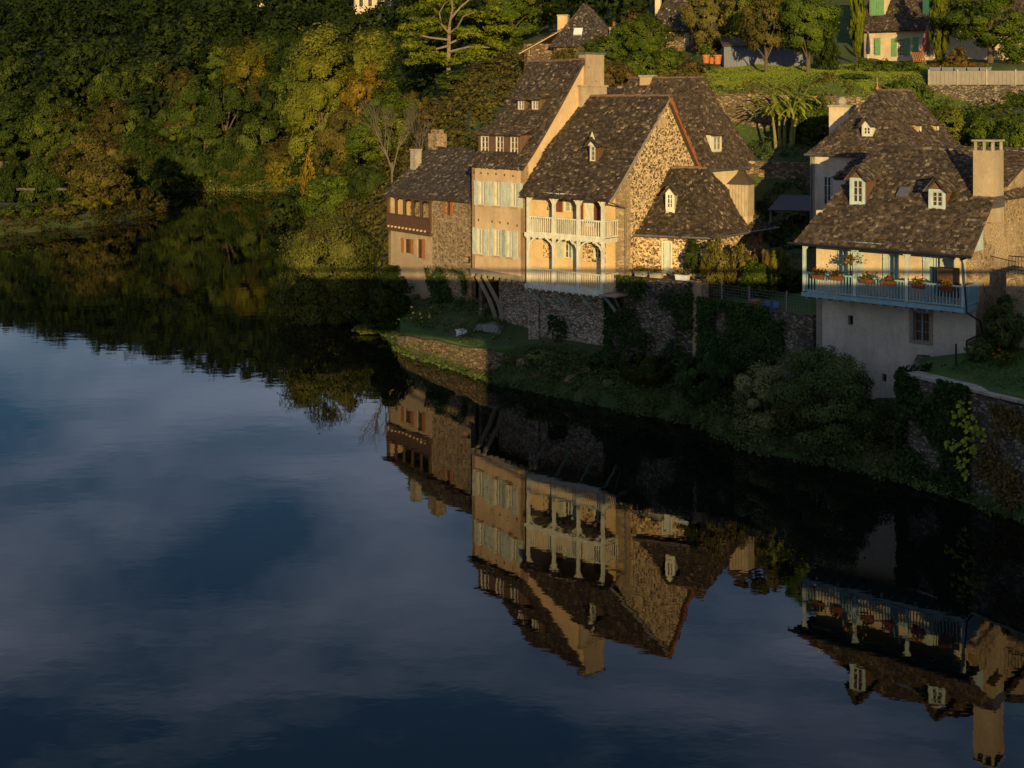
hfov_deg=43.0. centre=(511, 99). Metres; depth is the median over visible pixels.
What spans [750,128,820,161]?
undergrowth
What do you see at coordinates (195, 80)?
tree
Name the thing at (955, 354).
post
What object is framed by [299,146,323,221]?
tree
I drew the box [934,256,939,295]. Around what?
window
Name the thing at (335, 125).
tree
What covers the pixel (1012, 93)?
undergrowth
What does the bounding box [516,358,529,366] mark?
rock
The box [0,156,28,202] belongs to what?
tree
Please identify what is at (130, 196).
shrub
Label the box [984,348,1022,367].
flower bush
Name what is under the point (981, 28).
tree
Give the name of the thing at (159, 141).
shrub
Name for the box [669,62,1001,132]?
grass
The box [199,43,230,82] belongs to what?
tree
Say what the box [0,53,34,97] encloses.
tree
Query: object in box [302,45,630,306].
undergrowth
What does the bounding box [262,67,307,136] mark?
tree
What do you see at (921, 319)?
window
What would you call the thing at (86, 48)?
tree
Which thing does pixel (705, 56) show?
flower pot
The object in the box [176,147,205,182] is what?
shrub
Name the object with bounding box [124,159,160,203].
tree
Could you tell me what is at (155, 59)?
tree
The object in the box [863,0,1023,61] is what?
green shutter house
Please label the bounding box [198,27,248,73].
tree
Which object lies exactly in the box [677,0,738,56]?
tree
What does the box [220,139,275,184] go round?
shrub
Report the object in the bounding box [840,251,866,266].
hanging basket
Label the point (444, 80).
tree
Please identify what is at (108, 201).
shrub
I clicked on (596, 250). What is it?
window
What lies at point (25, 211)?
shrub
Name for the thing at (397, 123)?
tree
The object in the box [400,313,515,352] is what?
terrace
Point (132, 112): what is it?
tree
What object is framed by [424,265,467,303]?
ivy
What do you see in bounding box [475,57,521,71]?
tree
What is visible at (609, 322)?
ivy
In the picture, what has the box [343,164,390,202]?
tree
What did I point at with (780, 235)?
undergrowth
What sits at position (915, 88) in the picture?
shrub
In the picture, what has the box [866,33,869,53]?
parasol
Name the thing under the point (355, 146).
tree
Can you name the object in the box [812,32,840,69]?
shrub
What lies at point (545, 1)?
tree
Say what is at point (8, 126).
tree
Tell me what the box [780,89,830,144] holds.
shrub
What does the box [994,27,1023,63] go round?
bush
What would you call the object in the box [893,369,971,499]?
ivy
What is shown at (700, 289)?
stone pier
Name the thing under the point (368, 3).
building
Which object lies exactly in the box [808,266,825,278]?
flower box
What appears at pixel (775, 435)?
bank weeds
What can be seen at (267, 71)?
tree
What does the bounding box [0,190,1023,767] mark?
water
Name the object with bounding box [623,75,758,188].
hipped house
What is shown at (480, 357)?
garden wall
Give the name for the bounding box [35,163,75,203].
tree
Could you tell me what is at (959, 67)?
flower box
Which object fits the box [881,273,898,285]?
flower box
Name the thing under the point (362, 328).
shrub
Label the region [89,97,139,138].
tree
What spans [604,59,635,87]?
shrub
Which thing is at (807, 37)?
tree
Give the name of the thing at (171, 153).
shrub
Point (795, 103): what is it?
banana plant
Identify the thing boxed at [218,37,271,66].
tree
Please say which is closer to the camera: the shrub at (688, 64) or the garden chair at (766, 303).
the garden chair at (766, 303)
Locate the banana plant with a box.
[740,85,820,149]
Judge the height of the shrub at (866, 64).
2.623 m
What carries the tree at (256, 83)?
on the ground at (748, 134)
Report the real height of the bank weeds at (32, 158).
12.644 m
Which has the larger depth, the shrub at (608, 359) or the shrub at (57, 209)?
the shrub at (57, 209)
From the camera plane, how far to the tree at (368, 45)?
197.68 m
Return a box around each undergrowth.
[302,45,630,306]
[404,293,516,357]
[607,49,719,86]
[704,71,864,107]
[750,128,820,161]
[754,169,811,249]
[872,83,1023,145]
[889,80,1023,108]
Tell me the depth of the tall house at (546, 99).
73.35 m
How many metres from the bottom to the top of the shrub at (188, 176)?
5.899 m
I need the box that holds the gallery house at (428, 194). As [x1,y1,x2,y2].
[381,129,477,301]
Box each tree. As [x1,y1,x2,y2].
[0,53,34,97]
[0,64,21,99]
[0,87,32,125]
[0,103,34,163]
[0,118,28,166]
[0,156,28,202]
[0,158,49,202]
[10,82,44,104]
[14,156,60,202]
[19,95,73,159]
[21,81,72,112]
[34,83,65,140]
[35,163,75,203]
[40,102,79,163]
[47,66,78,92]
[50,98,90,135]
[51,127,144,196]
[52,39,104,96]
[58,113,93,157]
[62,156,133,202]
[71,83,106,115]
[86,65,129,113]
[89,65,154,128]
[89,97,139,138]
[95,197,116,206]
[109,104,154,134]
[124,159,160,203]
[129,57,161,76]
[134,60,169,107]
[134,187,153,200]
[135,112,181,134]
[143,58,182,114]
[149,107,187,143]
[154,95,203,143]
[163,64,212,90]
[163,74,209,112]
[167,79,225,147]
[170,70,193,109]
[172,117,235,157]
[179,41,207,76]
[192,77,257,146]
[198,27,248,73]
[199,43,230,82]
[217,42,267,116]
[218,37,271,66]
[225,63,258,119]
[231,68,262,121]
[231,105,263,138]
[235,116,280,162]
[243,68,279,119]
[245,66,278,93]
[251,37,276,62]
[254,24,280,62]
[255,33,280,70]
[255,69,280,118]
[258,87,291,137]
[262,28,315,92]
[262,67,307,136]
[278,19,363,136]
[286,79,341,175]
[295,174,351,226]
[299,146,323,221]
[309,106,363,183]
[325,126,367,173]
[335,13,390,63]
[338,59,384,121]
[342,107,417,172]
[343,16,396,81]
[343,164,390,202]
[353,84,418,163]
[356,95,423,183]
[359,82,401,112]
[360,107,422,157]
[379,65,434,101]
[389,0,519,96]
[398,90,431,116]
[404,113,448,154]
[412,106,444,128]
[419,24,455,77]
[432,69,482,92]
[456,0,484,35]
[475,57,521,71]
[476,0,543,47]
[483,0,545,37]
[534,0,579,19]
[616,4,643,22]
[619,10,677,60]
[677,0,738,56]
[720,0,768,46]
[735,0,789,71]
[773,0,843,71]
[933,0,1023,62]
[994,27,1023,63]
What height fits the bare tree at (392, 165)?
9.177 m
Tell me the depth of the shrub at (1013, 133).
79.58 m
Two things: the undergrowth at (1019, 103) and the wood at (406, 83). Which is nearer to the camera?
the undergrowth at (1019, 103)
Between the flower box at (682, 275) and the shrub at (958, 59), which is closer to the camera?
the flower box at (682, 275)
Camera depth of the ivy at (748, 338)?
62.08 m
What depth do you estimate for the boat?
175.75 m
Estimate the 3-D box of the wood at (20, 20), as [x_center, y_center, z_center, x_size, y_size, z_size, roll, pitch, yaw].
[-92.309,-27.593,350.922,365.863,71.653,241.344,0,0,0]
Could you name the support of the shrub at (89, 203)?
on the ground at (748, 134)
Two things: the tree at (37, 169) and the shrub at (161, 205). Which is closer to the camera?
the shrub at (161, 205)
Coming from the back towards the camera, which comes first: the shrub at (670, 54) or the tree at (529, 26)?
the tree at (529, 26)
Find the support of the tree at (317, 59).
on the ground at (748, 134)
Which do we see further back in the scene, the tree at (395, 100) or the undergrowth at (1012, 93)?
the tree at (395, 100)
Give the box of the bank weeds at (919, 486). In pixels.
[891,463,1023,524]
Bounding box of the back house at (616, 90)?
[607,86,624,94]
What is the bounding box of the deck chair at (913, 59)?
[911,52,926,63]
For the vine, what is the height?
3.018 m
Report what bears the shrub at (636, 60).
on the ground at (748, 134)
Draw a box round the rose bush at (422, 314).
[392,305,445,329]
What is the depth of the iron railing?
53.78 m
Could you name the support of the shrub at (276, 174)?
on the ground at (748, 134)
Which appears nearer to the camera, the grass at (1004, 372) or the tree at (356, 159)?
the grass at (1004, 372)
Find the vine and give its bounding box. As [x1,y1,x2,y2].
[944,400,985,480]
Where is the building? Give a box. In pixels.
[354,0,393,13]
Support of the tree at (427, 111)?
on the ground at (748, 134)
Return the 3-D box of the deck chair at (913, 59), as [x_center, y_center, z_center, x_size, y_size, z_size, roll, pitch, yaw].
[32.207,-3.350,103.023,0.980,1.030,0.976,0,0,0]
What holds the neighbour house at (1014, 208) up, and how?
on the ground at (748, 134)
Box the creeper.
[972,403,1023,512]
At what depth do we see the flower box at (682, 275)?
65.14 m
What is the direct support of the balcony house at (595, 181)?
on the ground at (748, 134)
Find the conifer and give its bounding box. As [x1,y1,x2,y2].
[683,239,703,279]
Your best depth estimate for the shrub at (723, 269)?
64.93 m
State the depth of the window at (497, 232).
72.98 m
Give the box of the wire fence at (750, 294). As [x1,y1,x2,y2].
[697,279,811,313]
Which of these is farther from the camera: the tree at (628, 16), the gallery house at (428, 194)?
the tree at (628, 16)
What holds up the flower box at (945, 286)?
attached to the blue balcony house at (905, 214)
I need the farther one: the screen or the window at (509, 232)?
the window at (509, 232)
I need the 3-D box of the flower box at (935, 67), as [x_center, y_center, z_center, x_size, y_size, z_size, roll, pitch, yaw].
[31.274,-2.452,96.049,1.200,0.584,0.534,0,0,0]
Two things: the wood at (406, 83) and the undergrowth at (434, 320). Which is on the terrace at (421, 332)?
the undergrowth at (434, 320)
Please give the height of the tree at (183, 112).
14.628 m
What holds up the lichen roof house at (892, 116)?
on the ground at (748, 134)
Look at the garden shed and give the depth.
105.85 m
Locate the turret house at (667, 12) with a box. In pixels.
[650,0,705,51]
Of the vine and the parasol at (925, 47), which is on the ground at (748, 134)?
the parasol at (925, 47)
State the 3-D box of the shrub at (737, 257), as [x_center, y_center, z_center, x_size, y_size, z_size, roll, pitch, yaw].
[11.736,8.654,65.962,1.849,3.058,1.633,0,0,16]
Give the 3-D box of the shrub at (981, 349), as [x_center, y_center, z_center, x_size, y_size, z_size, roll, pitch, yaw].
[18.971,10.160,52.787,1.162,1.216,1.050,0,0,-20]
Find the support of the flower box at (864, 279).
attached to the blue balcony house at (905, 214)
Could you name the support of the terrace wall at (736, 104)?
on the ground at (748, 134)
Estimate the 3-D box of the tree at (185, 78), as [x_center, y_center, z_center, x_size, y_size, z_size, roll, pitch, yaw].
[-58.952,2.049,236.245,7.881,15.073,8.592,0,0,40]
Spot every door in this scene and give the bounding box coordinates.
[585,201,593,226]
[664,243,669,272]
[744,48,754,65]
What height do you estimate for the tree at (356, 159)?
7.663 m
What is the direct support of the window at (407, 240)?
in the gallery house at (428, 194)
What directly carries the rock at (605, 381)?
on the ground at (748, 134)
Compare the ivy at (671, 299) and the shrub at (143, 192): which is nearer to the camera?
the ivy at (671, 299)
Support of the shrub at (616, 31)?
on the ground at (748, 134)
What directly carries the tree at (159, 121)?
on the ground at (748, 134)
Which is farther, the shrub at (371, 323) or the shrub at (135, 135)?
the shrub at (135, 135)
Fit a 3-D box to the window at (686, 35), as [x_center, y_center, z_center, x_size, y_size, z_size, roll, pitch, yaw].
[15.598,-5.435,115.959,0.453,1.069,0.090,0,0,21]
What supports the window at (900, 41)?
in the green shutter house at (895, 29)
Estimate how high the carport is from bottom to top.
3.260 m
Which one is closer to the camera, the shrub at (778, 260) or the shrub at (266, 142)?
the shrub at (778, 260)
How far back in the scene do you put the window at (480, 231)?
74.22 m
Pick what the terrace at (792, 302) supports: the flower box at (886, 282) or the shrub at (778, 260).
the shrub at (778, 260)
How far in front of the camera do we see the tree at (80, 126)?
227.82 m
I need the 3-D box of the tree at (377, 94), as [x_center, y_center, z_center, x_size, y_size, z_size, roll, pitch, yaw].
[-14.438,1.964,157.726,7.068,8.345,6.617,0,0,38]
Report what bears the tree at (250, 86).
on the ground at (748, 134)
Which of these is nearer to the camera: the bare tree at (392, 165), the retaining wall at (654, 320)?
the retaining wall at (654, 320)
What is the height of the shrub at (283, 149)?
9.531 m
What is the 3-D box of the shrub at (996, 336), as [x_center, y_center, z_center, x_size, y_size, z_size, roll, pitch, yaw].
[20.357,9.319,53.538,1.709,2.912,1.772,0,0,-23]
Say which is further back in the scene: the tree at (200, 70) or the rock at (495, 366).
the tree at (200, 70)
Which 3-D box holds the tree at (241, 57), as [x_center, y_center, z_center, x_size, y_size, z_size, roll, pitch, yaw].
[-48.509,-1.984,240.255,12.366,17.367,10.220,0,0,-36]
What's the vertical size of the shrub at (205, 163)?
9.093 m
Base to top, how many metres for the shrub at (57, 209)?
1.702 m
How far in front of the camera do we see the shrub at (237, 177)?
213.84 m
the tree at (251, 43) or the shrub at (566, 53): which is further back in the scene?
the tree at (251, 43)
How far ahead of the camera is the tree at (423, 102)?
134.42 m
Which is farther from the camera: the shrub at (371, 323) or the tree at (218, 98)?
the tree at (218, 98)
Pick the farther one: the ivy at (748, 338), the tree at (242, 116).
the tree at (242, 116)
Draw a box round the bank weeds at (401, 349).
[381,324,491,379]
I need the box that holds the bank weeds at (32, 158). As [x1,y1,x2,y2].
[2,155,74,179]
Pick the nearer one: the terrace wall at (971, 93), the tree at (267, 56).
the terrace wall at (971, 93)
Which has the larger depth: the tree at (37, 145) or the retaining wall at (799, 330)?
the tree at (37, 145)
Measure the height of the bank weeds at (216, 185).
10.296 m
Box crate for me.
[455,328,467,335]
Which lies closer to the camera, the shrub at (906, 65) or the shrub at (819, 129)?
the shrub at (819, 129)
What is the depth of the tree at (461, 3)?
181.50 m
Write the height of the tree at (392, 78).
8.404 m
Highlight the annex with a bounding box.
[633,166,779,276]
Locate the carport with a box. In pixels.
[768,195,809,232]
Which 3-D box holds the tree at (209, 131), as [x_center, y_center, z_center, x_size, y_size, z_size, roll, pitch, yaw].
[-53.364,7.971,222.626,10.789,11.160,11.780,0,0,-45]
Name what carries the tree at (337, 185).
on the ground at (748, 134)
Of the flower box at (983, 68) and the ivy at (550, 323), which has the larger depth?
the flower box at (983, 68)
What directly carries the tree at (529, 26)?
on the ground at (748, 134)
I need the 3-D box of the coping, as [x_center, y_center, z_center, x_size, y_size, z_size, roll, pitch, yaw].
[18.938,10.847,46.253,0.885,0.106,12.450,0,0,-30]
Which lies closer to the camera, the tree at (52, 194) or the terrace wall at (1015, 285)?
the terrace wall at (1015, 285)
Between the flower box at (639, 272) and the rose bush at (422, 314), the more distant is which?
the rose bush at (422, 314)
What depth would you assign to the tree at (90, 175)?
164.06 m
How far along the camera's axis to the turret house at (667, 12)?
116.45 m
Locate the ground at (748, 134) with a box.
[0,0,1023,520]
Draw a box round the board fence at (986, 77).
[927,69,1023,84]
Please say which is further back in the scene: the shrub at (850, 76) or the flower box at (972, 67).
the flower box at (972, 67)
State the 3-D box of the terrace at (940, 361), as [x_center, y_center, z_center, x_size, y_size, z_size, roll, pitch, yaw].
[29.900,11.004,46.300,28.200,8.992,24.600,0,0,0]
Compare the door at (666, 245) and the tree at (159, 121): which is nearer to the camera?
the door at (666, 245)
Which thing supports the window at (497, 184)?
in the tall house at (546, 99)
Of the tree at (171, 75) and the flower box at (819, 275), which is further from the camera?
the tree at (171, 75)
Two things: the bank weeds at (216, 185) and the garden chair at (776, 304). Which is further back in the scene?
the bank weeds at (216, 185)
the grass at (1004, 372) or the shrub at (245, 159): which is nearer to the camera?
the grass at (1004, 372)
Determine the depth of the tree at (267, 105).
232.19 m
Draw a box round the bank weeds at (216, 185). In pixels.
[105,172,300,191]
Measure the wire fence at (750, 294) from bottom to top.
1.150 m
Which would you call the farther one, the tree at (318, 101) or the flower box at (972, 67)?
the tree at (318, 101)
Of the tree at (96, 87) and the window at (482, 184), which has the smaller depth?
the window at (482, 184)
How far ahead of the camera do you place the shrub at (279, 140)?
219.16 m
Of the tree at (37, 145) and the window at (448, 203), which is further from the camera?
the tree at (37, 145)
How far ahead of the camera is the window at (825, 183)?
71.29 m
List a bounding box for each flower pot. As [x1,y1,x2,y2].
[696,40,714,62]
[707,49,717,63]
[713,55,721,63]
[750,299,759,303]
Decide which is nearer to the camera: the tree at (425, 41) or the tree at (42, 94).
the tree at (425, 41)
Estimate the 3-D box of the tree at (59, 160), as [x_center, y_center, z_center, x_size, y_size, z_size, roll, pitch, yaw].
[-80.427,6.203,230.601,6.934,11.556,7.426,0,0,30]
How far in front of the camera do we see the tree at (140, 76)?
245.55 m
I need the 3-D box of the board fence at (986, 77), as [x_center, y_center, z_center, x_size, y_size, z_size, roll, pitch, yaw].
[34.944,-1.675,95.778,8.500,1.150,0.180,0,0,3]
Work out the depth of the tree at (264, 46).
256.34 m
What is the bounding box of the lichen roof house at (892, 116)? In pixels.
[804,77,961,220]
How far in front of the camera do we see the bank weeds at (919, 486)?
48.80 m
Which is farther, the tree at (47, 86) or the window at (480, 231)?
the tree at (47, 86)
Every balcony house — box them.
[520,93,701,346]
[787,139,1023,398]
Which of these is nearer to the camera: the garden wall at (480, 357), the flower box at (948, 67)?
the garden wall at (480, 357)
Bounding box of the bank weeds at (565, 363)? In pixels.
[474,339,905,480]
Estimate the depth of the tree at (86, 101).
249.48 m
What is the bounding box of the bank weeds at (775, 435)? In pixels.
[706,384,859,471]
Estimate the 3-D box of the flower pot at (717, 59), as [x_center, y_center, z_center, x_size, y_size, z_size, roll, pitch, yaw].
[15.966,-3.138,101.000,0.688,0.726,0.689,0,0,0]
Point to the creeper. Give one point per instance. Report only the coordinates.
(999, 474)
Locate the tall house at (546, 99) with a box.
[466,52,608,327]
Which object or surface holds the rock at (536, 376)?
on the ground at (748, 134)
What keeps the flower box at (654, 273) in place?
on the retaining wall at (654, 320)
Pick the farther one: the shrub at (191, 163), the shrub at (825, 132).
the shrub at (191, 163)
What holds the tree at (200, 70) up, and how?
on the ground at (748, 134)
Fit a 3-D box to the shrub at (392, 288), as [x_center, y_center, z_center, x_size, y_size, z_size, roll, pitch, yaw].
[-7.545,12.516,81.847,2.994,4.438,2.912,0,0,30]
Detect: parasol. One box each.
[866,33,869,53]
[921,26,929,53]
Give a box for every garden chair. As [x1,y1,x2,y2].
[764,300,770,307]
[770,301,778,309]
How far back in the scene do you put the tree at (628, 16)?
131.32 m
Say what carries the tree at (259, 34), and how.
on the ground at (748, 134)
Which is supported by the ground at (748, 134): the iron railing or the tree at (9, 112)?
the tree at (9, 112)
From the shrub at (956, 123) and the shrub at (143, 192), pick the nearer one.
the shrub at (956, 123)
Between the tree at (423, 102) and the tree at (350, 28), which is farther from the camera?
the tree at (350, 28)
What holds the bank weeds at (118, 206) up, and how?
on the ground at (748, 134)
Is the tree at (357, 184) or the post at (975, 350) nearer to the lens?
the post at (975, 350)
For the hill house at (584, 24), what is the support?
on the ground at (748, 134)
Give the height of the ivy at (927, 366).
4.457 m
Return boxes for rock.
[490,363,501,371]
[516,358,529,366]
[532,373,540,378]
[562,375,577,384]
[602,380,613,387]
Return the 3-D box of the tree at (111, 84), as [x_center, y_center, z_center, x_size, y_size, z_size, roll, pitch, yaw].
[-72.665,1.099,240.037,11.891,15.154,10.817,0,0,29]
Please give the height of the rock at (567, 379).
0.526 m
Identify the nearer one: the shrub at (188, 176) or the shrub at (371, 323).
the shrub at (371, 323)
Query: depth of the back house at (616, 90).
94.31 m
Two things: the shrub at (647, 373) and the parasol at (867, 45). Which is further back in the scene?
the parasol at (867, 45)
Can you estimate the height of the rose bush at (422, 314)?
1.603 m
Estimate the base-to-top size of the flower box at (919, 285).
0.528 m
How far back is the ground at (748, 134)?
81.75 m
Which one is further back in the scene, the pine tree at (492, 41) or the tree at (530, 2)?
the tree at (530, 2)
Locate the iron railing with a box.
[1008,255,1023,272]
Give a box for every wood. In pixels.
[0,0,446,132]
[263,0,725,226]
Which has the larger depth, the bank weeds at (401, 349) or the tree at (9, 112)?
the tree at (9, 112)
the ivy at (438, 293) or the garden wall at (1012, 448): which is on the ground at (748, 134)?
the garden wall at (1012, 448)
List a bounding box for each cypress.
[847,0,865,62]
[928,0,952,65]
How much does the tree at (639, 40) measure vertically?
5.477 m
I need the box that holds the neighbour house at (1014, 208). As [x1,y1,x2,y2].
[832,143,1023,298]
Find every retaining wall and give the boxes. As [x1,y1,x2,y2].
[624,279,700,358]
[706,308,815,379]
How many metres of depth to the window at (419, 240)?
83.39 m
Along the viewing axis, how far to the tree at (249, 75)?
238.18 m
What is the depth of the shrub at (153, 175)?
214.17 m
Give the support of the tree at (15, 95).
on the ground at (748, 134)
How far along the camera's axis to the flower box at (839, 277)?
56.68 m
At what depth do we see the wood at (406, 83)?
153.67 m
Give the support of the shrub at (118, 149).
on the ground at (748, 134)
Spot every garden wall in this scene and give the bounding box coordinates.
[398,335,512,372]
[907,354,1023,504]
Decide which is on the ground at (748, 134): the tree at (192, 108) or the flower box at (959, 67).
the tree at (192, 108)
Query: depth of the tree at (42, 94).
234.97 m
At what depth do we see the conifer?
66.02 m
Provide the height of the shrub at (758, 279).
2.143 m
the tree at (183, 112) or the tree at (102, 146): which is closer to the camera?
the tree at (102, 146)
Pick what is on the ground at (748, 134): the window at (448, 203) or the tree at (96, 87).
the tree at (96, 87)
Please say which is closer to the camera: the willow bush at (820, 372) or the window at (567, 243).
the willow bush at (820, 372)
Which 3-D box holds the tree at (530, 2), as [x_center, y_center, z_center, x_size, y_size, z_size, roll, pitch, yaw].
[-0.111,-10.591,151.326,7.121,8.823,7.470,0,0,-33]
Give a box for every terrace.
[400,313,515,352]
[616,271,741,351]
[716,286,815,313]
[919,342,1023,404]
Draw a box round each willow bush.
[270,199,381,325]
[729,360,809,439]
[760,343,894,459]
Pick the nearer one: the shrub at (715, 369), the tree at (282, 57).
the shrub at (715, 369)
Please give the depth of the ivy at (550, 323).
69.89 m
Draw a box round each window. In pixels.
[406,239,409,252]
[418,239,421,257]
[447,201,449,214]
[475,228,484,256]
[477,181,485,206]
[492,229,501,257]
[493,182,501,207]
[505,231,513,259]
[509,183,518,208]
[564,199,573,211]
[565,241,570,258]
[594,248,599,258]
[684,33,688,44]
[823,176,831,204]
[848,251,852,287]
[872,39,874,54]
[898,38,903,55]
[914,311,928,341]
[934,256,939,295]
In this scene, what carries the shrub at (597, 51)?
on the ground at (748, 134)
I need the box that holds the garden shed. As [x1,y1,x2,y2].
[719,38,805,67]
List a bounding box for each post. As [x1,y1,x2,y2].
[955,344,956,364]
[974,341,975,362]
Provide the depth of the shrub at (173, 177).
214.03 m
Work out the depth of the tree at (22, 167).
190.85 m
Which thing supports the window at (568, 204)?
in the balcony house at (595, 181)
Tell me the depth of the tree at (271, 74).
236.46 m
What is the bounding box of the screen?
[938,266,959,297]
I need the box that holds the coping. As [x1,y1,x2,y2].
[906,371,1023,403]
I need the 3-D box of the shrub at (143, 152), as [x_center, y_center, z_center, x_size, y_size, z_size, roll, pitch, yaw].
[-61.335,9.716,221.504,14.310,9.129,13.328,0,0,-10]
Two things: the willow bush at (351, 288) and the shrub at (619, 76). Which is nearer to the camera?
the willow bush at (351, 288)
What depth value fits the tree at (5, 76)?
246.83 m
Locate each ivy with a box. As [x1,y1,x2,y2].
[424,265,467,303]
[546,314,567,342]
[602,297,622,349]
[614,275,694,361]
[694,296,784,378]
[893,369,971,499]
[897,362,945,447]
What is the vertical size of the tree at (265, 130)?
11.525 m
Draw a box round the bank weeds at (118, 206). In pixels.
[0,198,156,234]
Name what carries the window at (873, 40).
in the green shutter house at (895, 29)
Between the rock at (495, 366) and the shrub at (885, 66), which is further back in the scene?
the shrub at (885, 66)
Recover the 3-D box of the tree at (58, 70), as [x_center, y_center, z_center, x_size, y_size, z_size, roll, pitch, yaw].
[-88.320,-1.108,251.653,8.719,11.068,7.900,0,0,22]
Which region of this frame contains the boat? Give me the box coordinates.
[16,188,34,189]
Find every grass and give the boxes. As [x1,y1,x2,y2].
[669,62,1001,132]
[945,346,1023,389]
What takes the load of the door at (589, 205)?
in the balcony house at (595, 181)
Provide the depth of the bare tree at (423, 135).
105.73 m
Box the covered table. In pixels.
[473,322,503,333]
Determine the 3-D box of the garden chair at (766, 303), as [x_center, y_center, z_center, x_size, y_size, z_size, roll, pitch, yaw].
[12.167,9.832,62.295,0.322,0.403,0.382,0,0,40]
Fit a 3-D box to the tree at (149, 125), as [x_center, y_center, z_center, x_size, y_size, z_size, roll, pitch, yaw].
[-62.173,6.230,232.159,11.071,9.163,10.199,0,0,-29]
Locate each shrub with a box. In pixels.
[0,203,44,218]
[37,202,82,215]
[66,198,101,211]
[96,183,137,202]
[104,132,127,174]
[116,123,154,165]
[125,130,180,165]
[130,134,171,156]
[136,159,172,184]
[146,158,183,185]
[147,193,168,211]
[149,143,195,182]
[166,162,201,182]
[169,145,223,184]
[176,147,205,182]
[194,140,255,185]
[211,167,252,184]
[215,155,254,179]
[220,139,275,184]
[255,142,288,179]
[259,139,278,145]
[263,156,301,186]
[266,131,307,177]
[271,133,292,155]
[352,321,383,333]
[362,300,409,334]
[369,265,415,332]
[524,348,562,363]
[546,44,588,59]
[576,47,608,71]
[580,34,629,66]
[589,347,619,369]
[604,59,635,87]
[610,20,631,59]
[615,353,678,387]
[619,50,658,84]
[646,46,686,74]
[675,59,705,75]
[675,345,739,402]
[699,236,736,298]
[726,241,758,295]
[737,260,779,297]
[751,238,770,287]
[768,246,790,289]
[777,266,809,292]
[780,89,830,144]
[806,103,832,144]
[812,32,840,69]
[820,119,828,138]
[837,73,871,79]
[846,56,877,72]
[871,58,902,72]
[887,74,926,99]
[897,61,925,71]
[934,106,970,144]
[943,45,971,66]
[963,110,1008,146]
[964,337,993,361]
[982,291,1023,353]
[990,114,1023,146]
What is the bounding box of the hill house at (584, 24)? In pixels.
[518,3,625,67]
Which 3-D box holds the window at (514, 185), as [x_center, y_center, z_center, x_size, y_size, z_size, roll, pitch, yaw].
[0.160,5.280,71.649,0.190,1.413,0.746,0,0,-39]
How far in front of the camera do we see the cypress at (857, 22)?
106.69 m
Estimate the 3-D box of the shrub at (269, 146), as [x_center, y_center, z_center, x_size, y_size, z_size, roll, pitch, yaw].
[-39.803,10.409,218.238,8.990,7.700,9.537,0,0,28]
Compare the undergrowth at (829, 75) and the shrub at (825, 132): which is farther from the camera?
the undergrowth at (829, 75)
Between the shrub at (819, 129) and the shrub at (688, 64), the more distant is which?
the shrub at (688, 64)
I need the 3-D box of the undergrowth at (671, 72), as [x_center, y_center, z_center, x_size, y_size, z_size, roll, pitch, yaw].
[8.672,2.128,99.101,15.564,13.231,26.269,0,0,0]
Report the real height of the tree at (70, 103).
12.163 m
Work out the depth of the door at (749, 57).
105.85 m
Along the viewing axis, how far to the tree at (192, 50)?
258.14 m
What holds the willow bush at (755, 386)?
on the ground at (748, 134)
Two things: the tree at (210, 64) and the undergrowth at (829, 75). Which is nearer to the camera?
the undergrowth at (829, 75)
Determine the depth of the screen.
54.35 m
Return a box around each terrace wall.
[715,94,867,128]
[746,160,809,186]
[918,85,1023,106]
[1006,267,1023,347]
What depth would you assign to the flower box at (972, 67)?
95.75 m
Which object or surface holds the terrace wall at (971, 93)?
on the ground at (748, 134)
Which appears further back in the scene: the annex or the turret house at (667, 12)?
the turret house at (667, 12)
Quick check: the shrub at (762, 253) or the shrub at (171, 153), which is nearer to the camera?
the shrub at (762, 253)
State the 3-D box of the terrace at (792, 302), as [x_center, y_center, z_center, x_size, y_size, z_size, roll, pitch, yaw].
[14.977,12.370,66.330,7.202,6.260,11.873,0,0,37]
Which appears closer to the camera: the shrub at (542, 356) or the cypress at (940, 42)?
the shrub at (542, 356)
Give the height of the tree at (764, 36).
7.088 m
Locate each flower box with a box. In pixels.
[632,265,647,276]
[642,266,663,277]
[673,269,690,280]
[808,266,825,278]
[825,270,845,280]
[858,271,876,283]
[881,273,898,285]
[910,276,926,288]
[928,63,940,70]
[936,279,953,291]
[941,63,953,70]
[953,63,967,70]
[966,63,978,70]
[979,64,991,70]
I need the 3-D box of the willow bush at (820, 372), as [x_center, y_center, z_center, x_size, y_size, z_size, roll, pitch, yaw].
[13.074,12.628,54.579,5.131,5.164,5.441,0,0,-18]
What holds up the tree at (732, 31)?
on the ground at (748, 134)
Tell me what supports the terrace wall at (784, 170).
on the ground at (748, 134)
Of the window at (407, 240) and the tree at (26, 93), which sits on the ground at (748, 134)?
the tree at (26, 93)
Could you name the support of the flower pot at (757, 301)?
on the terrace at (792, 302)
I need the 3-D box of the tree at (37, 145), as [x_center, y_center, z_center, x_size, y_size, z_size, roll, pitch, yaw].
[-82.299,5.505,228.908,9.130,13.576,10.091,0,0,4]
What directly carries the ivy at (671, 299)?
attached to the retaining wall at (654, 320)
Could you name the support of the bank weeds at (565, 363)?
on the ground at (748, 134)
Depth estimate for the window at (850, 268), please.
58.12 m
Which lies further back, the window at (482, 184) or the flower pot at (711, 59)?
the flower pot at (711, 59)
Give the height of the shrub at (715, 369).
2.826 m
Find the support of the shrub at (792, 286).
on the terrace at (792, 302)
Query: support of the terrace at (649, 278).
on the ground at (748, 134)
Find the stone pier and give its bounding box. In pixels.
[687,280,708,356]

